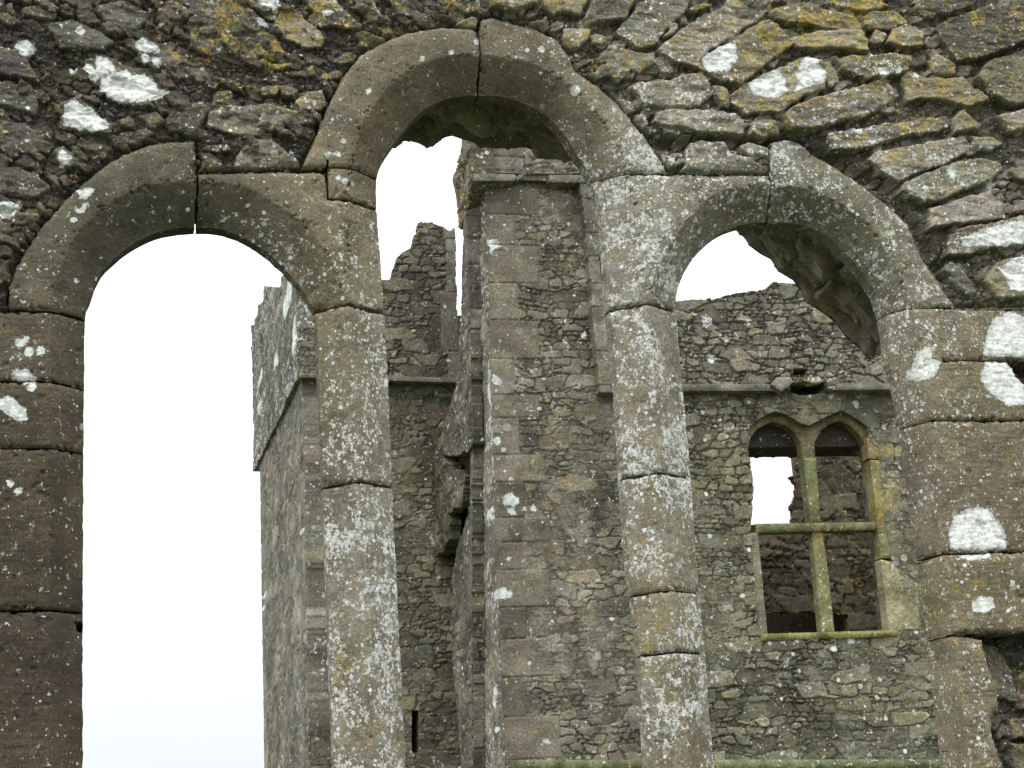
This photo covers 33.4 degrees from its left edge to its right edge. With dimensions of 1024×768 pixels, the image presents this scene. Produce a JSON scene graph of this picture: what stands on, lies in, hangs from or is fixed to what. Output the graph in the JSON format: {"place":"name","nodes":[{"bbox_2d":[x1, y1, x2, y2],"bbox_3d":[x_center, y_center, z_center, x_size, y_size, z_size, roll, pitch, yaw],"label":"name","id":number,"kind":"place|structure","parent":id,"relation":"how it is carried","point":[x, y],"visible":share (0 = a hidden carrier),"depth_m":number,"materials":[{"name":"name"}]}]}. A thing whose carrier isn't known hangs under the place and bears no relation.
{"place":"outdoors","nodes":[
{"label":"outdoors","id":0,"kind":"place"},
{"bbox_2d":[82,136,793,767],"label":"sky","id":1,"kind":"structure","parent":0,"point":[172,664],"materials":[{"name":"white"}]},
{"bbox_3d":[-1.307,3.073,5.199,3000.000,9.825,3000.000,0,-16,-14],"label":"ground","id":2,"kind":"structure","parent":0,"visible":0},
{"bbox_2d":[250,222,460,767],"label":"transept wing","id":3,"kind":"structure","parent":2,"relation":"on","point":[422,317],"depth_m":24.17,"materials":[{"name":"grey stone"}]},
{"bbox_2d":[0,0,1023,767],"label":"window wall","id":4,"kind":"structure","parent":2,"relation":"on","point":[852,170],"depth_m":6.64,"materials":[{"name":"stone"}]},
{"bbox_2d":[431,140,641,767],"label":"stone tower","id":5,"kind":"structure","parent":2,"relation":"on","point":[527,521],"depth_m":21.37,"materials":[{"name":"grey stone"}]},
{"bbox_2d":[509,183,940,767],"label":"hall wall","id":6,"kind":"structure","parent":2,"relation":"on","point":[777,369],"depth_m":21.76,"materials":[{"name":"grey stone"}]},
{"bbox_2d":[750,456,877,633],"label":"wall","id":7,"kind":"structure","parent":2,"relation":"on","point":[787,584],"depth_m":25.31,"materials":[{"name":"grey stone"}]}
]}

